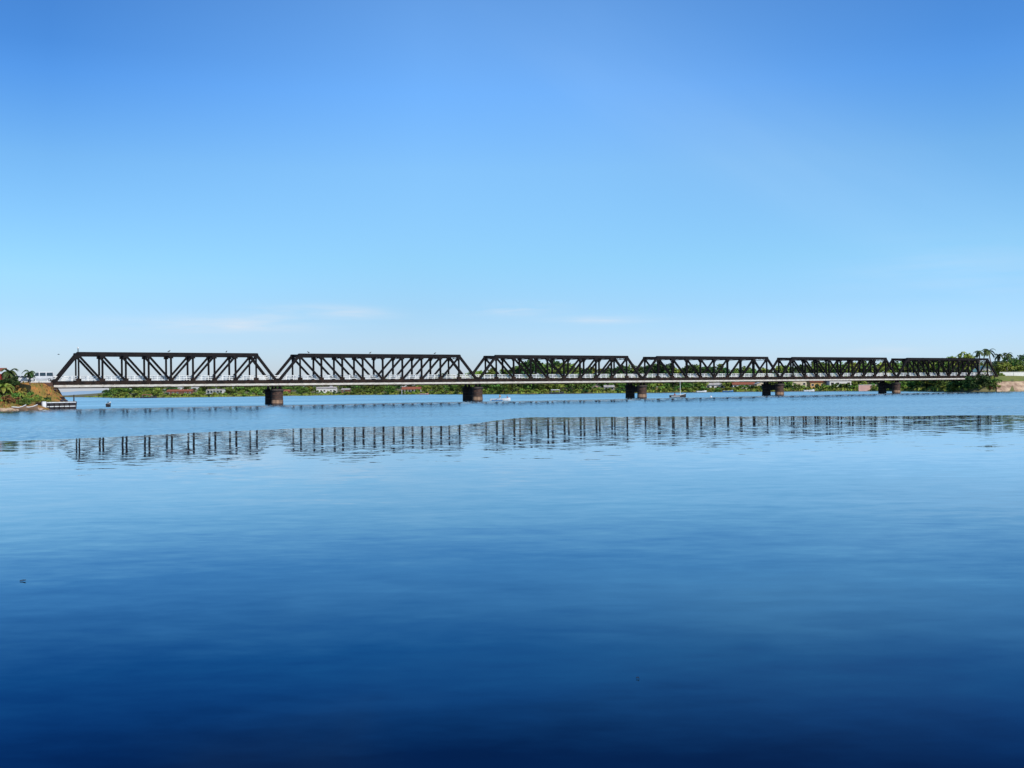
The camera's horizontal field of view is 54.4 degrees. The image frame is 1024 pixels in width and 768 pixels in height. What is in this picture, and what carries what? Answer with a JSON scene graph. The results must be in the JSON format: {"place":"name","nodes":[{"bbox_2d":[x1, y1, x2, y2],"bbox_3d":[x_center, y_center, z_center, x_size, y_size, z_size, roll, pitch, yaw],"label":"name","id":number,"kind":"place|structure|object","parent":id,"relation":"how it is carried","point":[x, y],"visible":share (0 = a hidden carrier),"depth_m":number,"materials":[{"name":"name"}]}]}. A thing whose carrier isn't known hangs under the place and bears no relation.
{"place":"outdoors","nodes":[
{"label":"outdoors","id":0,"kind":"place"},
{"bbox_2d":[0,381,65,410],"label":"bank","id":1,"kind":"structure","parent":0,"point":[31,388],"depth_m":216.45,"materials":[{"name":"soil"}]},
{"bbox_2d":[0,383,12,394],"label":"banana plant","id":2,"kind":"object","parent":1,"relation":"on","point":[3,387],"visible":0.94,"depth_m":195.72,"materials":[{"name":"green plant"}]},
{"bbox_2d":[2,394,13,402],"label":"shrub","id":3,"kind":"object","parent":1,"relation":"on","point":[8,398],"visible":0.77,"depth_m":190.79,"materials":[{"name":"brown plant"}]},
{"bbox_2d":[1,368,18,380],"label":"palm tree","id":4,"kind":"object","parent":1,"relation":"on","point":[7,373],"visible":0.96,"depth_m":209.00,"materials":[{"name":"green plant"}]},
{"bbox_2d":[2,376,19,385],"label":"shrub","id":5,"kind":"object","parent":1,"relation":"on","point":[13,382],"visible":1,"depth_m":208.28,"materials":[{"name":"green plant"}]},
{"bbox_2d":[16,399,28,404],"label":"shrub","id":6,"kind":"object","parent":1,"relation":"on","point":[23,401],"visible":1,"depth_m":190.10,"materials":[{"name":"green plant"}]},
{"bbox_2d":[22,370,35,384],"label":"palm tree","id":7,"kind":"object","parent":1,"relation":"on","point":[30,375],"visible":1,"depth_m":211.16,"materials":[{"name":"green plant"}]},
{"bbox_2d":[44,382,64,399],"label":"abutment","id":8,"kind":"object","parent":1,"relation":"on","point":[51,385],"visible":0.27,"depth_m":221.77,"materials":[{"name":"concrete"}]},
{"bbox_2d":[61,390,101,395],"bbox_3d":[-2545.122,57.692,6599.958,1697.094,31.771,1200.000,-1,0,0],"label":"distant hills","id":9,"kind":"structure","parent":0,"point":[79,392],"depth_m":6187.29,"materials":[{"name":"blue"}]},
{"bbox_2d":[0,391,1023,767],"bbox_3d":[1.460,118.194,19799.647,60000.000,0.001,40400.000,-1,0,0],"label":"water","id":10,"kind":"structure","parent":0,"point":[810,579],"depth_m":14.52,"materials":[{"name":"blue liquid"}]},
{"bbox_2d":[11,405,25,410],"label":"moored boat","id":11,"kind":"object","parent":10,"relation":"on","point":[22,408],"visible":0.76,"depth_m":187.29,"materials":[{"name":"brown wood"}]},
{"bbox_2d":[26,404,37,409],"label":"moored boat","id":12,"kind":"object","parent":10,"relation":"on","point":[34,407],"visible":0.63,"depth_m":189.41,"materials":[{"name":"brown wood"}]},
{"bbox_2d":[35,395,76,408],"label":"barge","id":13,"kind":"object","parent":10,"relation":"on","point":[63,405],"visible":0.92,"depth_m":200.69,"materials":[{"name":"paint"}]},
{"bbox_2d":[264,385,283,403],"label":"bridge pier","id":14,"kind":"structure","parent":10,"relation":"in","point":[273,395],"depth_m":247.57,"materials":[{"name":"stone"}]},
{"bbox_2d":[51,352,278,388],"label":"truss span","id":15,"kind":"object","parent":14,"relation":"on","point":[171,380],"visible":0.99,"depth_m":236.31,"materials":[{"name":"metal"}]},
{"bbox_2d":[269,353,479,385],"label":"truss span","id":16,"kind":"object","parent":14,"relation":"on","point":[340,380],"visible":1,"depth_m":261.77,"materials":[{"name":"metal"}]},
{"bbox_2d":[462,385,482,399],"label":"bridge pier","id":17,"kind":"structure","parent":10,"relation":"in","point":[469,392],"depth_m":275.01,"materials":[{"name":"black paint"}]},
{"bbox_2d":[467,355,644,384],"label":"truss span","id":18,"kind":"object","parent":17,"relation":"on","point":[532,378],"visible":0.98,"depth_m":288.62,"materials":[{"name":"metal"}]},
{"bbox_2d":[490,398,509,400],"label":"rowing boat","id":19,"kind":"object","parent":10,"relation":"on","point":[504,399],"visible":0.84,"depth_m":261.33,"materials":[{"name":"white paint"}]},
{"bbox_2d":[625,380,646,396],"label":"bridge pier","id":20,"kind":"structure","parent":10,"relation":"in","point":[640,389],"depth_m":302.14,"materials":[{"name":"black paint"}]},
{"bbox_2d":[629,356,782,382],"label":"truss span","id":21,"kind":"object","parent":20,"relation":"on","point":[685,377],"visible":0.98,"depth_m":314.70,"materials":[{"name":"metal"}]},
{"bbox_2d":[669,384,685,396],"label":"sailing boat","id":22,"kind":"object","parent":10,"relation":"on","point":[682,395],"visible":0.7,"depth_m":291.40,"materials":[{"name":"paint"}]},
{"bbox_2d":[761,379,784,394],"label":"bridge pier","id":23,"kind":"structure","parent":10,"relation":"in","point":[767,387],"depth_m":330.83,"materials":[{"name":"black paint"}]},
{"bbox_2d":[768,357,898,381],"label":"truss span","id":24,"kind":"object","parent":23,"relation":"on","point":[859,376],"visible":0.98,"depth_m":342.40,"materials":[{"name":"metal"}]},
{"bbox_2d":[877,378,900,392],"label":"bridge pier","id":25,"kind":"structure","parent":10,"relation":"in","point":[883,386],"depth_m":358.02,"materials":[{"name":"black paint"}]},
{"bbox_2d":[884,358,997,380],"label":"truss span","id":26,"kind":"object","parent":25,"relation":"on","point":[917,376],"visible":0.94,"depth_m":369.09,"materials":[{"name":"metal"}]},
{"bbox_2d":[0,0,1023,391],"label":"sky","id":27,"kind":"structure","parent":0,"point":[275,180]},
{"bbox_2d":[63,379,1014,397],"bbox_3d":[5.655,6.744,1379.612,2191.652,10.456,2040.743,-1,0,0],"label":"bank","id":28,"kind":"structure","parent":0,"point":[982,389],"depth_m":696.72,"materials":[{"name":"green plant"}]},
{"bbox_2d":[116,388,130,392],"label":"tree","id":29,"kind":"object","parent":28,"relation":"on","point":[123,389],"visible":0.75,"depth_m":869.04,"materials":[{"name":"green plant"}]},
{"bbox_2d":[151,388,163,394],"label":"tree","id":30,"kind":"object","parent":28,"relation":"on","point":[156,391],"visible":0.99,"depth_m":786.94,"materials":[{"name":"green plant"}]},
{"bbox_2d":[166,389,194,393],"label":"long house","id":31,"kind":"structure","parent":28,"relation":"on","point":[182,391],"depth_m":792.00,"materials":[{"name":"brick"}]},
{"bbox_2d":[197,387,215,391],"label":"tree","id":32,"kind":"object","parent":28,"relation":"on","point":[202,388],"visible":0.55,"depth_m":826.96,"materials":[{"name":"green plant"}]},
{"bbox_2d":[206,389,224,393],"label":"colonnade building","id":33,"kind":"structure","parent":28,"relation":"on","point":[210,391],"depth_m":821.20,"materials":[{"name":"metal"}]},
{"bbox_2d":[224,388,237,394],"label":"tree","id":34,"kind":"object","parent":28,"relation":"on","point":[229,391],"visible":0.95,"depth_m":813.05,"materials":[{"name":"green plant"}]},
{"bbox_2d":[233,387,250,392],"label":"tree","id":35,"kind":"object","parent":28,"relation":"on","point":[245,389],"visible":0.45,"depth_m":844.89,"materials":[{"name":"green plant"}]},
{"bbox_2d":[249,387,260,394],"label":"tree","id":36,"kind":"object","parent":28,"relation":"on","point":[255,390],"visible":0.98,"depth_m":827.83,"materials":[{"name":"green plant"}]},
{"bbox_2d":[296,386,310,392],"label":"tree","id":37,"kind":"object","parent":28,"relation":"on","point":[304,388],"visible":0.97,"depth_m":855.69,"materials":[{"name":"green plant"}]},
{"bbox_2d":[316,387,336,392],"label":"warehouse","id":38,"kind":"structure","parent":28,"relation":"on","point":[326,389],"depth_m":874.80,"materials":[{"name":"metal"}]},
{"bbox_2d":[374,386,385,392],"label":"tree","id":39,"kind":"object","parent":28,"relation":"on","point":[379,389],"visible":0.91,"depth_m":832.88,"materials":[{"name":"green plant"}]},
{"bbox_2d":[383,385,397,391],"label":"tree","id":40,"kind":"object","parent":28,"relation":"on","point":[391,388],"visible":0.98,"depth_m":820.14,"materials":[{"name":"green plant"}]},
{"bbox_2d":[401,387,421,393],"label":"house","id":41,"kind":"structure","parent":28,"relation":"on","point":[409,389],"depth_m":805.03,"materials":[{"name":"tile"}]},
{"bbox_2d":[421,385,432,390],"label":"tree","id":42,"kind":"object","parent":28,"relation":"on","point":[427,388],"visible":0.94,"depth_m":795.18,"materials":[{"name":"green plant"}]},
{"bbox_2d":[432,385,443,391],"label":"tree","id":43,"kind":"object","parent":28,"relation":"on","point":[438,388],"visible":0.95,"depth_m":775.98,"materials":[{"name":"green plant"}]},
{"bbox_2d":[443,385,457,390],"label":"tree","id":44,"kind":"object","parent":28,"relation":"on","point":[450,388],"visible":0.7,"depth_m":755.19,"materials":[{"name":"green plant"}]},
{"bbox_2d":[454,385,467,391],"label":"tree","id":45,"kind":"object","parent":28,"relation":"on","point":[459,388],"visible":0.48,"depth_m":736.98,"materials":[{"name":"green plant"}]},
{"bbox_2d":[477,383,493,391],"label":"tree","id":46,"kind":"object","parent":28,"relation":"on","point":[489,388],"visible":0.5,"depth_m":704.90,"materials":[{"name":"green plant"}]},
{"bbox_2d":[486,368,494,383],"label":"tree","id":47,"kind":"object","parent":28,"relation":"on","point":[491,371],"visible":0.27,"depth_m":780.25,"materials":[{"name":"green plant"}]},
{"bbox_2d":[490,383,506,390],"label":"tree","id":48,"kind":"object","parent":28,"relation":"on","point":[497,386],"visible":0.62,"depth_m":692.46,"materials":[{"name":"green plant"}]},
{"bbox_2d":[499,383,512,390],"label":"tree","id":49,"kind":"object","parent":28,"relation":"on","point":[507,386],"visible":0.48,"depth_m":674.56,"materials":[{"name":"green plant"}]},
{"bbox_2d":[513,384,525,389],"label":"tree","id":50,"kind":"object","parent":28,"relation":"on","point":[518,386],"visible":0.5,"depth_m":664.56,"materials":[{"name":"green plant"}]},
{"bbox_2d":[512,360,543,375],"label":"tree","id":51,"kind":"object","parent":28,"relation":"on","point":[527,363],"visible":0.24,"depth_m":730.70,"materials":[{"name":"green plant"}]},
{"bbox_2d":[524,384,535,389],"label":"tree","id":52,"kind":"object","parent":28,"relation":"on","point":[529,386],"visible":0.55,"depth_m":660.58,"materials":[{"name":"green plant"}]},
{"bbox_2d":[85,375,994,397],"bbox_3d":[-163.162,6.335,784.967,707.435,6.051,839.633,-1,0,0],"label":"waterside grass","id":53,"kind":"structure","parent":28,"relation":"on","point":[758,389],"depth_m":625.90,"materials":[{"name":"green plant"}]},
{"bbox_2d":[533,376,550,391],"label":"tree","id":54,"kind":"object","parent":28,"relation":"on","point":[537,386],"visible":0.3,"depth_m":658.24,"materials":[{"name":"green plant"}]},
{"bbox_2d":[548,384,564,390],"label":"tree","id":55,"kind":"object","parent":28,"relation":"on","point":[557,386],"visible":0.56,"depth_m":651.23,"materials":[{"name":"green plant"}]},
{"bbox_2d":[548,360,566,368],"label":"tree","id":56,"kind":"object","parent":28,"relation":"on","point":[556,363],"visible":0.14,"depth_m":757.19,"materials":[{"name":"green plant"}]},
{"bbox_2d":[561,363,574,373],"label":"tree","id":57,"kind":"object","parent":28,"relation":"on","point":[570,365],"visible":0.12,"depth_m":731.07,"materials":[{"name":"green plant"}]},
{"bbox_2d":[569,384,589,390],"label":"tree","id":58,"kind":"object","parent":28,"relation":"on","point":[574,387],"visible":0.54,"depth_m":639.30,"materials":[{"name":"green plant"}]},
{"bbox_2d":[594,373,614,388],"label":"house","id":59,"kind":"structure","parent":28,"relation":"on","point":[607,383],"depth_m":665.18,"materials":[{"name":"white"}]},
{"bbox_2d":[603,385,614,389],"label":"cottage","id":60,"kind":"structure","parent":28,"relation":"on","point":[609,386],"depth_m":633.77,"materials":[{"name":"metal"}]},
{"bbox_2d":[617,382,626,388],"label":"tree","id":61,"kind":"object","parent":28,"relation":"on","point":[621,385],"visible":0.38,"depth_m":625.88,"materials":[{"name":"green plant"}]},
{"bbox_2d":[645,377,658,389],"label":"tree","id":62,"kind":"object","parent":28,"relation":"on","point":[649,386],"visible":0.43,"depth_m":616.45,"materials":[{"name":"green plant"}]},
{"bbox_2d":[649,364,674,377],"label":"tree","id":63,"kind":"object","parent":28,"relation":"on","point":[662,370],"visible":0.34,"depth_m":684.16,"materials":[{"name":"green plant"}]},
{"bbox_2d":[663,383,681,389],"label":"tree","id":64,"kind":"object","parent":28,"relation":"on","point":[669,385],"visible":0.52,"depth_m":613.35,"materials":[{"name":"green plant"}]},
{"bbox_2d":[678,383,693,387],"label":"tree","id":65,"kind":"object","parent":28,"relation":"on","point":[686,385],"visible":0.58,"depth_m":605.69,"materials":[{"name":"green plant"}]},
{"bbox_2d":[681,364,698,374],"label":"tree","id":66,"kind":"object","parent":28,"relation":"on","point":[690,369],"visible":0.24,"depth_m":677.25,"materials":[{"name":"green plant"}]},
{"bbox_2d":[693,383,708,388],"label":"tree","id":67,"kind":"object","parent":28,"relation":"on","point":[698,385],"visible":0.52,"depth_m":597.96,"materials":[{"name":"green plant"}]},
{"bbox_2d":[704,366,721,381],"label":"tree","id":68,"kind":"object","parent":28,"relation":"on","point":[711,370],"visible":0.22,"depth_m":661.94,"materials":[{"name":"green plant"}]},
{"bbox_2d":[707,383,724,387],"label":"house","id":69,"kind":"structure","parent":28,"relation":"on","point":[714,385],"depth_m":598.80,"materials":[{"name":"metal"}]},
{"bbox_2d":[720,381,733,386],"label":"tree","id":70,"kind":"object","parent":28,"relation":"on","point":[729,383],"visible":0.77,"depth_m":591.41,"materials":[{"name":"green plant"}]},
{"bbox_2d":[731,382,754,388],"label":"row house","id":71,"kind":"structure","parent":28,"relation":"on","point":[734,384],"depth_m":587.12,"materials":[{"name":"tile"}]},
{"bbox_2d":[784,382,806,387],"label":"house","id":72,"kind":"structure","parent":28,"relation":"on","point":[802,383],"depth_m":572.40,"materials":[{"name":"tile"}]},
{"bbox_2d":[789,364,808,375],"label":"tree","id":73,"kind":"object","parent":28,"relation":"on","point":[800,366],"visible":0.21,"depth_m":637.87,"materials":[{"name":"green plant"}]},
{"bbox_2d":[807,381,824,387],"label":"house","id":74,"kind":"structure","parent":28,"relation":"on","point":[812,384],"depth_m":554.80,"materials":[{"name":"tile"}]},
{"bbox_2d":[807,361,830,375],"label":"tree","id":75,"kind":"object","parent":28,"relation":"on","point":[812,366],"visible":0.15,"depth_m":612.21,"materials":[{"name":"green plant"}]},
{"bbox_2d":[826,380,850,386],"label":"house","id":76,"kind":"structure","parent":28,"relation":"on","point":[832,382],"depth_m":550.00,"materials":[{"name":"tile"}]},
{"bbox_2d":[835,362,853,372],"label":"tree","id":77,"kind":"object","parent":28,"relation":"on","point":[846,371],"visible":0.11,"depth_m":597.69,"materials":[{"name":"green plant"}]},
{"bbox_2d":[838,362,861,372],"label":"tree","id":78,"kind":"object","parent":28,"relation":"on","point":[854,364],"visible":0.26,"depth_m":595.74,"materials":[{"name":"green plant"}]},
{"bbox_2d":[851,381,867,384],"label":"tree","id":79,"kind":"object","parent":28,"relation":"on","point":[859,383],"visible":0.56,"depth_m":524.14,"materials":[{"name":"green plant"}]},
{"bbox_2d":[858,385,876,390],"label":"riverside wall","id":80,"kind":"structure","parent":28,"relation":"on","point":[863,387],"depth_m":506.47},
{"bbox_2d":[861,361,877,382],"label":"tree","id":81,"kind":"object","parent":28,"relation":"on","point":[865,364],"visible":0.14,"depth_m":591.13,"materials":[{"name":"green plant"}]},
{"bbox_2d":[871,361,896,372],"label":"tree","id":82,"kind":"object","parent":28,"relation":"on","point":[882,369],"visible":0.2,"depth_m":570.88,"materials":[{"name":"green plant"}]},
{"bbox_2d":[927,357,946,370],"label":"tree","id":83,"kind":"object","parent":28,"relation":"on","point":[935,365],"visible":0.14,"depth_m":482.55,"materials":[{"name":"green plant"}]},
{"bbox_2d":[926,373,951,386],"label":"tree","id":84,"kind":"object","parent":28,"relation":"on","point":[936,382],"visible":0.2,"depth_m":416.65,"materials":[{"name":"green plant"}]},
{"bbox_2d":[942,366,966,381],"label":"tree","id":85,"kind":"object","parent":28,"relation":"on","point":[955,368],"visible":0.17,"depth_m":411.41,"materials":[{"name":"green plant"}]},
{"bbox_2d":[944,351,981,371],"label":"tree","id":86,"kind":"object","parent":28,"relation":"on","point":[966,355],"visible":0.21,"depth_m":428.28,"materials":[{"name":"green plant"}]},
{"bbox_2d":[955,377,971,388],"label":"shrub","id":87,"kind":"object","parent":28,"relation":"on","point":[959,382],"visible":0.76,"depth_m":372.20,"materials":[{"name":"green plant"}]},
{"bbox_2d":[964,375,977,388],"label":"shrub","id":88,"kind":"object","parent":28,"relation":"on","point":[968,384],"visible":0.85,"depth_m":370.03,"materials":[{"name":"green plant"}]},
{"bbox_2d":[972,350,984,370],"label":"palm tree","id":89,"kind":"object","parent":28,"relation":"on","point":[977,352],"visible":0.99,"depth_m":399.60,"materials":[{"name":"green plant"}]},
{"bbox_2d":[969,374,990,385],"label":"shrub","id":90,"kind":"object","parent":28,"relation":"on","point":[977,376],"visible":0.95,"depth_m":368.05,"materials":[{"name":"green plant"}]},
{"bbox_2d":[973,366,993,375],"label":"teal house","id":91,"kind":"structure","parent":28,"relation":"on","point":[984,369],"depth_m":411.35,"materials":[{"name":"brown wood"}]},
{"bbox_2d":[976,376,994,387],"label":"shrub","id":92,"kind":"object","parent":28,"relation":"on","point":[985,383],"visible":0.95,"depth_m":366.14,"materials":[{"name":"green plant"}]},
{"bbox_2d":[983,349,995,375],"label":"palm tree","id":93,"kind":"object","parent":28,"relation":"on","point":[988,352],"visible":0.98,"depth_m":399.75,"materials":[{"name":"green plant"}]},
{"bbox_2d":[988,378,1001,385],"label":"shrub","id":94,"kind":"object","parent":28,"relation":"on","point":[996,380],"visible":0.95,"depth_m":366.03,"materials":[{"name":"green plant"}]},
{"bbox_2d":[993,354,1003,363],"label":"palm tree","id":95,"kind":"object","parent":28,"relation":"on","point":[998,356],"visible":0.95,"depth_m":409.87,"materials":[{"name":"green plant"}]},
{"bbox_2d":[982,360,1016,375],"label":"tree","id":96,"kind":"object","parent":28,"relation":"on","point":[1001,366],"visible":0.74,"depth_m":408.38,"materials":[{"name":"green plant"}]},
{"bbox_2d":[1002,352,1012,371],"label":"palm tree","id":97,"kind":"object","parent":28,"relation":"on","point":[1007,355],"visible":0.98,"depth_m":408.12,"materials":[{"name":"green plant"}]},
{"bbox_2d":[995,376,1023,381],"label":"lawn","id":98,"kind":"structure","parent":28,"relation":"on","point":[1009,378],"depth_m":380.32,"materials":[{"name":"green plant"}]},
{"bbox_2d":[997,381,1023,390],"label":"revetment","id":99,"kind":"object","parent":28,"relation":"on","point":[1008,385],"visible":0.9,"depth_m":370.81,"materials":[{"name":"beige stone"}]},
{"bbox_2d":[999,372,1023,375],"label":"garden wall","id":100,"kind":"structure","parent":28,"relation":"on","point":[1014,373],"depth_m":394.36,"materials":[{"name":"white paint"}]},
{"bbox_2d":[1003,357,1019,365],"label":"tree","id":101,"kind":"object","parent":28,"relation":"on","point":[1012,363],"visible":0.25,"depth_m":420.38,"materials":[{"name":"green plant"}]},
{"bbox_2d":[1009,358,1023,370],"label":"tree","id":102,"kind":"object","parent":28,"relation":"on","point":[1018,363],"visible":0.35,"depth_m":418.92,"materials":[{"name":"green plant"}]},
{"bbox_2d":[1013,354,1023,362],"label":"tree","id":103,"kind":"object","parent":28,"relation":"on","point":[1020,357],"visible":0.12,"depth_m":433.18,"materials":[{"name":"green plant"}]},
{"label":"road","id":104,"kind":"structure","parent":0,"visible":0},
{"bbox_2d":[17,376,32,381],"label":"parked car","id":105,"kind":"object","parent":104,"relation":"on","point":[20,378],"visible":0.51,"depth_m":212.88,"materials":[{"name":"white paint"}]},
{"bbox_2d":[33,372,54,380],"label":"minibus","id":106,"kind":"object","parent":104,"relation":"on","point":[48,376],"visible":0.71,"depth_m":223.50,"materials":[{"name":"white paint"}]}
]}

